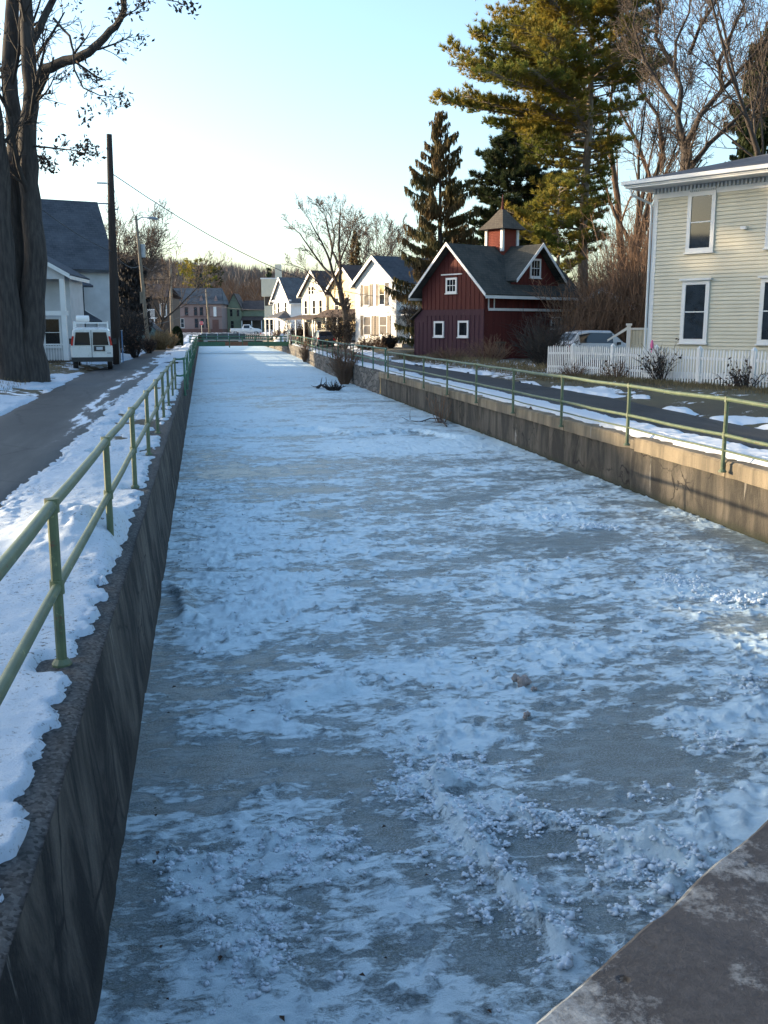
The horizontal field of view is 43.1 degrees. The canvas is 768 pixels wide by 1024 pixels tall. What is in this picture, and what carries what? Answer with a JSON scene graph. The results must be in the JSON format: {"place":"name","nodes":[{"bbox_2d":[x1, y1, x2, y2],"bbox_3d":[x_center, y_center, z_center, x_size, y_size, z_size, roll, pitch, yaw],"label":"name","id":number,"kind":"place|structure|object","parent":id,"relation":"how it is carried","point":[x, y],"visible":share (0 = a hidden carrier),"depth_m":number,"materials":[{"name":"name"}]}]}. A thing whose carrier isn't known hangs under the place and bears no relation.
{"place":"outdoors","nodes":[
{"label":"outdoors","id":0,"kind":"place"},
{"bbox_2d":[0,350,146,415],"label":"snow lawn","id":1,"kind":"structure","parent":0,"point":[9,403],"depth_m":34.71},
{"bbox_2d":[0,335,191,507],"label":"road","id":2,"kind":"structure","parent":0,"point":[40,432],"depth_m":23.73,"materials":[{"name":"asphalt"}]},
{"bbox_2d":[0,335,197,729],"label":"ground","id":3,"kind":"structure","parent":0,"point":[36,393],"depth_m":33.60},
{"bbox_2d":[43,255,89,362],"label":"porch wing","id":4,"kind":"structure","parent":3,"relation":"on","point":[64,307],"depth_m":55.79,"materials":[{"name":"wood"}]},
{"bbox_2d":[44,317,62,347],"bbox_3d":[-19.088,-10.306,55.969,1.080,1.750,0.110,-1,11,-6],"label":"window","id":5,"kind":"structure","parent":4,"relation":"in","point":[53,335],"depth_m":55.99,"materials":[{"name":"white glass"}]},
{"bbox_2d":[41,199,110,335],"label":"clapboard house","id":6,"kind":"structure","parent":3,"relation":"on","point":[67,247],"depth_m":64.19,"materials":[{"name":"white paint"}]},
{"bbox_2d":[0,362,185,901],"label":"snow verge","id":7,"kind":"structure","parent":3,"relation":"on","point":[29,715],"depth_m":8.44,"materials":[{"name":"snow"}]},
{"bbox_2d":[69,321,116,368],"bbox_3d":[-15.294,-8.782,51.047,2.440,2.390,5.630,-3,11,-15],"label":"cargo van","id":8,"kind":"object","parent":3,"relation":"on","point":[91,344],"visible":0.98,"depth_m":48.50,"materials":[{"name":"white metal"}]},
{"bbox_2d":[0,340,198,1023],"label":"canal wall","id":9,"kind":"structure","parent":3,"relation":"on","point":[59,875],"depth_m":5.34,"materials":[{"name":"concrete"}]},
{"bbox_2d":[0,358,177,705],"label":"railing","id":10,"kind":"object","parent":9,"relation":"on","point":[49,511],"visible":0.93,"depth_m":6.29,"materials":[{"name":"metal"}]},
{"bbox_2d":[176,336,197,395],"bbox_3d":[-14.434,-12.236,73.258,0.420,1.315,81.844,-2,11,-10],"label":"railing","id":11,"kind":"object","parent":9,"relation":"on","point":[192,350],"visible":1,"depth_m":43.80,"materials":[{"name":"metal"}]},
{"bbox_2d":[189,336,294,347],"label":"footbridge","id":12,"kind":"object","parent":9,"relation":"on","point":[254,343],"visible":0.79,"depth_m":118.58,"materials":[{"name":"green paint"}]},
{"bbox_2d":[201,333,244,341],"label":"pipe","id":13,"kind":"object","parent":12,"relation":"attached to","point":[222,334],"visible":0.71,"depth_m":126.98,"materials":[{"name":"green metal"}]},
{"bbox_2d":[208,334,266,340],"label":"balustrade","id":14,"kind":"object","parent":12,"relation":"on","point":[245,338],"visible":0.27,"depth_m":144.90,"materials":[{"name":"metal"}]},
{"bbox_2d":[0,0,201,382],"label":"maple tree","id":15,"kind":"object","parent":3,"relation":"on","point":[23,263],"visible":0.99,"depth_m":35.94,"materials":[{"name":"brown plant"}]},
{"bbox_2d":[97,134,120,363],"bbox_3d":[-15.522,-14.619,55.243,1.024,12.964,0.526,3,11,14],"label":"utility pole","id":16,"kind":"object","parent":3,"relation":"on","point":[114,300],"visible":0.93,"depth_m":55.11,"materials":[{"name":"brown wood"}]},
{"bbox_2d":[114,175,371,295],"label":"overhead wire","id":17,"kind":"object","parent":16,"relation":"attached to","point":[230,246],"visible":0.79,"depth_m":66.17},
{"bbox_2d":[118,257,152,335],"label":"spruce tree","id":18,"kind":"object","parent":3,"relation":"on","point":[132,294],"visible":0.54,"depth_m":81.67,"materials":[{"name":"green plant"}]},
{"bbox_2d":[120,325,152,357],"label":"shrub","id":19,"kind":"object","parent":3,"relation":"on","point":[135,341],"visible":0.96,"depth_m":68.77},
{"bbox_2d":[119,304,161,353],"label":"shrub","id":20,"kind":"object","parent":3,"relation":"on","point":[127,323],"visible":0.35,"depth_m":74.42,"materials":[{"name":"brown plant"}]},
{"bbox_2d":[102,196,180,347],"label":"bare tree","id":21,"kind":"object","parent":3,"relation":"on","point":[152,241],"visible":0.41,"depth_m":87.90,"materials":[{"name":"brown plant"}]},
{"bbox_2d":[135,215,157,345],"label":"street lamp","id":22,"kind":"object","parent":3,"relation":"on","point":[141,250],"visible":0.94,"depth_m":77.65,"materials":[{"name":"brown metal"}]},
{"bbox_2d":[141,333,157,352],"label":"shrub","id":23,"kind":"object","parent":3,"relation":"on","point":[151,347],"visible":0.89,"depth_m":78.58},
{"bbox_2d":[143,326,174,349],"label":"shrub","id":24,"kind":"object","parent":3,"relation":"on","point":[163,342],"visible":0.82,"depth_m":90.15,"materials":[{"name":"beige plant"}]},
{"bbox_2d":[137,284,181,335],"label":"porch house","id":25,"kind":"structure","parent":3,"relation":"on","point":[176,313],"depth_m":125.72,"materials":[{"name":"grey wood"}]},
{"bbox_2d":[169,258,172,331],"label":"utility pole","id":26,"kind":"object","parent":3,"relation":"on","point":[171,315],"visible":0.6,"depth_m":117.27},
{"bbox_2d":[162,343,191,362],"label":"snow verge","id":27,"kind":"structure","parent":3,"relation":"on","point":[180,352],"depth_m":73.61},
{"bbox_2d":[172,326,183,345],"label":"clipped evergreen","id":28,"kind":"object","parent":3,"relation":"on","point":[177,330],"visible":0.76,"depth_m":109.87,"materials":[{"name":"green plant"}]},
{"bbox_2d":[137,241,235,335],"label":"bare tree","id":29,"kind":"object","parent":3,"relation":"on","point":[161,296],"visible":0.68,"depth_m":98.08,"materials":[{"name":"brown plant"}]},
{"bbox_2d":[173,288,228,331],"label":"row building","id":30,"kind":"structure","parent":3,"relation":"on","point":[190,321],"depth_m":201.19,"materials":[{"name":"pink"}]},
{"bbox_2d":[147,270,269,346],"bbox_3d":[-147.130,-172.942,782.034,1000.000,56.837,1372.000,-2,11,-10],"label":"hills","id":31,"kind":"structure","parent":0,"point":[228,341],"depth_m":172.12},
{"bbox_2d":[175,257,219,287],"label":"pine tree","id":32,"kind":"object","parent":31,"relation":"on","point":[189,265],"visible":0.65,"depth_m":254.40,"materials":[{"name":"green plant"}]},
{"bbox_2d":[205,262,224,287],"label":"pine tree","id":33,"kind":"object","parent":31,"relation":"on","point":[219,283],"visible":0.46,"depth_m":260.65,"materials":[{"name":"green plant"}]},
{"bbox_2d":[147,271,299,301],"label":"bare woods","id":34,"kind":"object","parent":31,"relation":"on","point":[246,293],"visible":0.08,"depth_m":274.46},
{"bbox_2d":[117,251,577,291],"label":"hill woods","id":35,"kind":"object","parent":31,"relation":"on","point":[236,271],"visible":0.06,"depth_m":511.06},
{"bbox_2d":[183,332,262,334],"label":"street","id":36,"kind":"structure","parent":0,"point":[191,333],"depth_m":200.41,"materials":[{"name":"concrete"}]},
{"bbox_2d":[230,325,261,333],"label":"parked pickup","id":37,"kind":"object","parent":36,"relation":"on","point":[247,328],"visible":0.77,"depth_m":172.21,"materials":[{"name":"white metal"}]},
{"bbox_2d":[0,351,767,396],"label":"dead grass","id":38,"kind":"structure","parent":0,"point":[640,380],"depth_m":38.19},
{"bbox_2d":[0,0,767,449],"label":"sky","id":39,"kind":"structure","parent":0,"point":[240,110],"materials":[{"name":"blue"}]},
{"bbox_2d":[95,346,767,1023],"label":"canal ice","id":40,"kind":"structure","parent":0,"point":[207,770],"depth_m":8.53,"materials":[{"name":"ice"}]},
{"bbox_2d":[262,340,380,394],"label":"canal wall","id":41,"kind":"structure","parent":40,"relation":"on","point":[367,378],"depth_m":56.70,"materials":[{"name":"concrete"}]},
{"bbox_2d":[297,338,313,361],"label":"wall brush","id":42,"kind":"object","parent":41,"relation":"attached to","point":[304,353],"depth_m":86.86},
{"bbox_2d":[291,335,386,372],"bbox_3d":[-5.819,-13.921,81.682,0.550,1.305,76.696,-2,11,-9],"label":"railing","id":43,"kind":"object","parent":41,"relation":"on","point":[362,356],"visible":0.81,"depth_m":59.32,"materials":[{"name":"metal"}]},
{"bbox_2d":[319,338,369,383],"bbox_3d":[-2.435,-8.672,55.797,2.804,2.819,2.612,-9,14,-40],"label":"wall brush","id":44,"kind":"object","parent":41,"relation":"attached to","point":[341,373],"depth_m":55.77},
{"bbox_2d":[292,343,767,466],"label":"snow strip","id":45,"kind":"object","parent":41,"relation":"on","point":[716,443],"visible":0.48,"depth_m":21.21,"materials":[{"name":"snow"}]},
{"bbox_2d":[322,380,345,390],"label":"reed clump","id":46,"kind":"object","parent":40,"relation":"in","point":[333,387],"visible":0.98,"depth_m":50.53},
{"bbox_2d":[134,458,767,1018],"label":"snow clumps","id":47,"kind":"object","parent":40,"relation":"on","point":[500,862],"visible":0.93,"depth_m":6.10,"materials":[{"name":"snow"}]},
{"bbox_2d":[152,421,757,1023],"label":"leaf litter","id":48,"kind":"object","parent":40,"relation":"on","point":[282,1017],"visible":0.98,"depth_m":6.56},
{"bbox_2d":[511,673,531,687],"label":"frozen clump","id":49,"kind":"object","parent":40,"relation":"on","point":[523,680],"visible":0.98,"depth_m":9.00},
{"bbox_2d":[378,371,767,543],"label":"canal wall","id":50,"kind":"structure","parent":40,"relation":"on","point":[734,497],"depth_m":20.03,"materials":[{"name":"concrete"}]},
{"bbox_2d":[425,393,451,422],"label":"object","id":51,"kind":"object","parent":50,"relation":"attached to","point":[440,417],"depth_m":33.85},
{"bbox_2d":[387,351,767,472],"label":"railing","id":52,"kind":"object","parent":50,"relation":"on","point":[724,434],"visible":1,"depth_m":19.50,"materials":[{"name":"metal"}]},
{"bbox_2d":[292,341,767,449],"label":"road","id":53,"kind":"structure","parent":0,"point":[656,413],"depth_m":27.21,"materials":[{"name":"asphalt"}]},
{"bbox_2d":[289,329,311,344],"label":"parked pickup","id":54,"kind":"object","parent":53,"relation":"on","point":[295,338],"visible":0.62,"depth_m":112.31,"materials":[{"name":"metal"}]},
{"bbox_2d":[311,330,334,346],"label":"parked suv","id":55,"kind":"object","parent":53,"relation":"on","point":[325,335],"visible":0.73,"depth_m":98.63,"materials":[{"name":"black metal"}]},
{"bbox_2d":[348,343,767,430],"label":"ground","id":56,"kind":"structure","parent":0,"point":[705,408],"depth_m":29.15,"materials":[{"name":"snow"}]},
{"bbox_2d":[227,293,264,331],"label":"green house","id":57,"kind":"structure","parent":56,"relation":"on","point":[239,316],"depth_m":208.31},
{"bbox_2d":[260,264,281,329],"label":"flat roofed house","id":58,"kind":"structure","parent":56,"relation":"on","point":[267,286],"depth_m":154.42,"materials":[{"name":"beige"}]},
{"bbox_2d":[271,326,293,338],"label":"shrub","id":59,"kind":"object","parent":56,"relation":"on","point":[277,332],"visible":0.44,"depth_m":130.96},
{"bbox_2d":[264,277,304,338],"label":"clapboard house","id":60,"kind":"structure","parent":56,"relation":"on","point":[288,306],"depth_m":136.35,"materials":[{"name":"white paint"}]},
{"bbox_2d":[284,320,308,344],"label":"shrub","id":61,"kind":"object","parent":56,"relation":"on","point":[298,326],"visible":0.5,"depth_m":113.49,"materials":[{"name":"brown plant"}]},
{"bbox_2d":[286,270,335,343],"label":"clapboard house","id":62,"kind":"structure","parent":56,"relation":"on","point":[314,302],"depth_m":111.75,"materials":[{"name":"beige"}]},
{"bbox_2d":[281,192,366,340],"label":"elm tree","id":63,"kind":"object","parent":56,"relation":"on","point":[342,303],"visible":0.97,"depth_m":95.59,"materials":[{"name":"brown plant"}]},
{"bbox_2d":[316,312,341,341],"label":"shrub","id":64,"kind":"object","parent":56,"relation":"on","point":[322,327],"visible":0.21,"depth_m":107.45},
{"bbox_2d":[313,265,363,341],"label":"clapboard house","id":65,"kind":"structure","parent":56,"relation":"on","point":[350,273],"depth_m":106.21,"materials":[{"name":"beige"}]},
{"bbox_2d":[321,306,355,347],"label":"shrub","id":66,"kind":"object","parent":56,"relation":"on","point":[348,330],"visible":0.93,"depth_m":92.91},
{"bbox_2d":[349,230,362,264],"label":"spruce tree","id":67,"kind":"object","parent":56,"relation":"on","point":[353,259],"visible":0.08,"depth_m":120.81,"materials":[{"name":"green plant"}]},
{"bbox_2d":[351,334,373,349],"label":"shrub","id":68,"kind":"object","parent":56,"relation":"on","point":[363,342],"visible":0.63,"depth_m":84.31,"materials":[{"name":"brown plant"}]},
{"bbox_2d":[332,205,415,264],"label":"bare tree","id":69,"kind":"object","parent":56,"relation":"on","point":[391,243],"visible":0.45,"depth_m":143.36,"materials":[{"name":"brown plant"}]},
{"bbox_2d":[368,332,392,347],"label":"shrub","id":70,"kind":"object","parent":56,"relation":"on","point":[378,342],"visible":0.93,"depth_m":82.38,"materials":[{"name":"brown plant"}]},
{"bbox_2d":[349,255,430,347],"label":"clapboard house","id":71,"kind":"structure","parent":56,"relation":"on","point":[375,276],"depth_m":88.51,"materials":[{"name":"white paint"}]},
{"bbox_2d":[363,284,369,306],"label":"window","id":72,"kind":"structure","parent":71,"relation":"in","point":[366,287],"depth_m":90.08,"materials":[{"name":"white glass"}]},
{"bbox_2d":[363,316,370,335],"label":"window","id":73,"kind":"structure","parent":71,"relation":"in","point":[366,319],"depth_m":90.61,"materials":[{"name":"white glass"}]},
{"bbox_2d":[379,283,384,305],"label":"window","id":74,"kind":"structure","parent":71,"relation":"in","point":[381,286],"depth_m":87.84,"materials":[{"name":"white glass"}]},
{"bbox_2d":[379,316,386,335],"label":"window","id":75,"kind":"structure","parent":71,"relation":"in","point":[382,319],"depth_m":88.23,"materials":[{"name":"white glass"}]},
{"bbox_2d":[381,333,399,347],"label":"shrub","id":76,"kind":"object","parent":56,"relation":"on","point":[392,339],"visible":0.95,"depth_m":82.34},
{"bbox_2d":[381,281,421,347],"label":"shrub","id":77,"kind":"object","parent":56,"relation":"on","point":[409,310],"visible":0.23,"depth_m":76.38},
{"bbox_2d":[384,110,479,348],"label":"spruce tree","id":78,"kind":"object","parent":56,"relation":"on","point":[454,195],"visible":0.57,"depth_m":70.47,"materials":[{"name":"green plant"}]},
{"bbox_2d":[424,343,476,361],"bbox_3d":[3.813,-9.195,55.686,3.097,1.272,3.039,2,11,11],"label":"shrub","id":79,"kind":"object","parent":56,"relation":"on","point":[445,355],"visible":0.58,"depth_m":55.53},
{"bbox_2d":[464,334,512,360],"bbox_3d":[5.881,-9.177,54.295,2.846,1.623,2.636,-2,11,-10],"label":"shrub","id":80,"kind":"object","parent":56,"relation":"on","point":[490,351],"visible":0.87,"depth_m":54.11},
{"bbox_2d":[408,195,583,358],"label":"barn","id":81,"kind":"structure","parent":56,"relation":"on","point":[463,293],"depth_m":58.82,"materials":[{"name":"red wood"}]},
{"bbox_2d":[432,321,444,337],"bbox_3d":[3.362,-11.235,59.869,0.120,1.010,0.980,-9,14,-39],"label":"window","id":82,"kind":"structure","parent":81,"relation":"in","point":[438,325],"depth_m":59.86,"materials":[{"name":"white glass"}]},
{"bbox_2d":[445,277,457,293],"bbox_3d":[4.039,-13.616,58.585,0.120,0.970,1.040,-9,14,-39],"label":"window","id":83,"kind":"structure","parent":81,"relation":"in","point":[451,283],"depth_m":58.56,"materials":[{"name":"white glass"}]},
{"bbox_2d":[456,321,468,337],"bbox_3d":[4.723,-10.937,58.259,0.120,1.030,0.980,-9,14,-39],"label":"window","id":84,"kind":"structure","parent":81,"relation":"in","point":[463,326],"depth_m":58.24,"materials":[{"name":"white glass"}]},
{"bbox_2d":[529,259,541,278],"bbox_3d":[9.207,-14.751,58.983,1.040,1.190,0.120,-9,14,-39],"label":"window","id":85,"kind":"structure","parent":81,"relation":"in","point":[535,267],"depth_m":59.00,"materials":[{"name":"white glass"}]},
{"bbox_2d":[463,130,564,250],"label":"pine tree","id":86,"kind":"object","parent":56,"relation":"on","point":[500,161],"visible":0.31,"depth_m":92.04,"materials":[{"name":"green plant"}]},
{"bbox_2d":[500,302,568,361],"bbox_3d":[8.356,-9.679,52.171,4.282,3.400,3.939,5,12,22],"label":"shrub","id":87,"kind":"object","parent":56,"relation":"on","point":[538,327],"visible":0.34,"depth_m":52.10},
{"bbox_2d":[506,317,583,366],"bbox_3d":[7.624,-7.851,45.099,3.669,2.464,3.768,-2,11,-10],"label":"shrub","id":88,"kind":"object","parent":56,"relation":"on","point":[540,351],"visible":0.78,"depth_m":45.15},
{"bbox_2d":[427,0,672,292],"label":"pine tree","id":89,"kind":"object","parent":56,"relation":"on","point":[563,81],"visible":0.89,"depth_m":65.67,"materials":[{"name":"green plant"}]},
{"bbox_2d":[504,175,597,281],"bbox_3d":[10.615,-16.556,66.029,6.789,12.399,7.251,7,13,31],"label":"pine tree","id":90,"kind":"object","parent":56,"relation":"on","point":[545,200],"visible":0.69,"depth_m":64.33,"materials":[{"name":"green plant"}]},
{"bbox_2d":[334,343,767,429],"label":"snow bank","id":91,"kind":"structure","parent":56,"relation":"on","point":[604,391],"depth_m":31.80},
{"bbox_2d":[558,360,592,375],"bbox_3d":[7.612,-5.712,38.719,1.417,0.746,1.359,-2,11,-10],"label":"shrub","id":92,"kind":"object","parent":56,"relation":"on","point":[567,371],"visible":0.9,"depth_m":38.62,"materials":[{"name":"brown plant"}]},
{"bbox_2d":[560,330,641,364],"bbox_3d":[11.071,-8.460,49.938,4.515,1.715,2.050,-4,11,-18],"label":"parked suv","id":93,"kind":"object","parent":56,"relation":"on","point":[593,338],"visible":0.18,"depth_m":48.98,"materials":[{"name":"silver metal"}]},
{"bbox_2d":[525,130,695,360],"bbox_3d":[17.461,-17.453,67.577,15.385,12.805,35.916,3,11,17],"label":"brush thicket","id":94,"kind":"object","parent":56,"relation":"on","point":[617,283],"visible":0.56,"depth_m":56.63,"materials":[{"name":"plant"}]},
{"bbox_2d":[594,360,634,378],"bbox_3d":[8.622,-5.361,36.170,1.457,0.928,1.360,-2,11,-10],"label":"shrub","id":95,"kind":"object","parent":56,"relation":"on","point":[614,370],"visible":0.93,"depth_m":36.10,"materials":[{"name":"brown plant"}]},
{"bbox_2d":[607,323,646,365],"bbox_3d":[12.514,-7.903,46.157,3.750,2.050,0.280,2,11,12],"label":"board fence","id":96,"kind":"object","parent":56,"relation":"on","point":[631,340],"visible":0.21,"depth_m":46.22,"materials":[{"name":"beige"}]},
{"bbox_2d":[571,15,732,285],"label":"bare tree","id":97,"kind":"object","parent":56,"relation":"on","point":[663,146],"visible":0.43,"depth_m":73.30,"materials":[{"name":"brown plant"}]},
{"bbox_2d":[632,338,681,381],"bbox_3d":[9.525,-5.248,33.834,1.895,1.575,1.822,9,14,39],"label":"shrub","id":98,"kind":"object","parent":56,"relation":"on","point":[659,373],"visible":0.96,"depth_m":33.55,"materials":[{"name":"brown plant"}]},
{"bbox_2d":[547,343,767,387],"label":"picket fence","id":99,"kind":"object","parent":56,"relation":"on","point":[575,352],"visible":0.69,"depth_m":33.72,"materials":[{"name":"wood"}]},
{"bbox_2d":[606,0,767,236],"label":"bare tree","id":100,"kind":"object","parent":56,"relation":"on","point":[688,160],"visible":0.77,"depth_m":49.25,"materials":[{"name":"brown plant"}]},
{"bbox_2d":[616,0,767,156],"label":"bare tree","id":101,"kind":"object","parent":56,"relation":"on","point":[747,120],"visible":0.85,"depth_m":44.47,"materials":[{"name":"brown plant"}]},
{"bbox_2d":[621,154,767,381],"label":"clapboard house","id":102,"kind":"structure","parent":56,"relation":"on","point":[707,290],"depth_m":35.13,"materials":[{"name":"beige"}]},
{"bbox_2d":[677,278,712,344],"bbox_3d":[11.405,-7.373,35.785,0.180,2.380,1.260,-10,15,-42],"label":"window","id":103,"kind":"structure","parent":102,"relation":"in","point":[695,297],"depth_m":35.80,"materials":[{"name":"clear glass"}]},
{"bbox_2d":[683,190,716,253],"bbox_3d":[11.450,-10.471,35.184,0.130,2.170,1.180,-10,15,-42],"label":"window","id":104,"kind":"structure","parent":102,"relation":"in","point":[701,210],"depth_m":35.18,"materials":[{"name":"white glass"}]},
{"bbox_2d":[755,275,767,345],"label":"window","id":105,"kind":"structure","parent":102,"relation":"in","point":[762,330],"depth_m":33.92,"materials":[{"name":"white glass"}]},
{"bbox_2d":[762,203,767,249],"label":"window","id":106,"kind":"structure","parent":102,"relation":"in","point":[766,232],"depth_m":33.46,"materials":[{"name":"white glass"}]},
{"bbox_2d":[714,357,767,388],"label":"shrub","id":107,"kind":"object","parent":56,"relation":"on","point":[737,379],"visible":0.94,"depth_m":29.79,"materials":[{"name":"brown plant"}]},
{"bbox_2d":[724,22,767,161],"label":"spruce tree","id":108,"kind":"object","parent":56,"relation":"on","point":[745,144],"visible":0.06,"depth_m":55.97,"materials":[{"name":"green plant"}]},
{"bbox_2d":[536,820,767,1023],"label":"bridge parapet","id":109,"kind":"structure","parent":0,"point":[696,952],"depth_m":1.58,"materials":[{"name":"concrete"}]},
{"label":"dark thicket","id":110,"kind":"object","parent":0,"visible":0},
{"bbox_2d":[580,9,679,271],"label":"bare tree","id":111,"kind":"object","parent":110,"relation":"on","point":[615,180],"visible":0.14,"depth_m":82.26,"materials":[{"name":"brown plant"}]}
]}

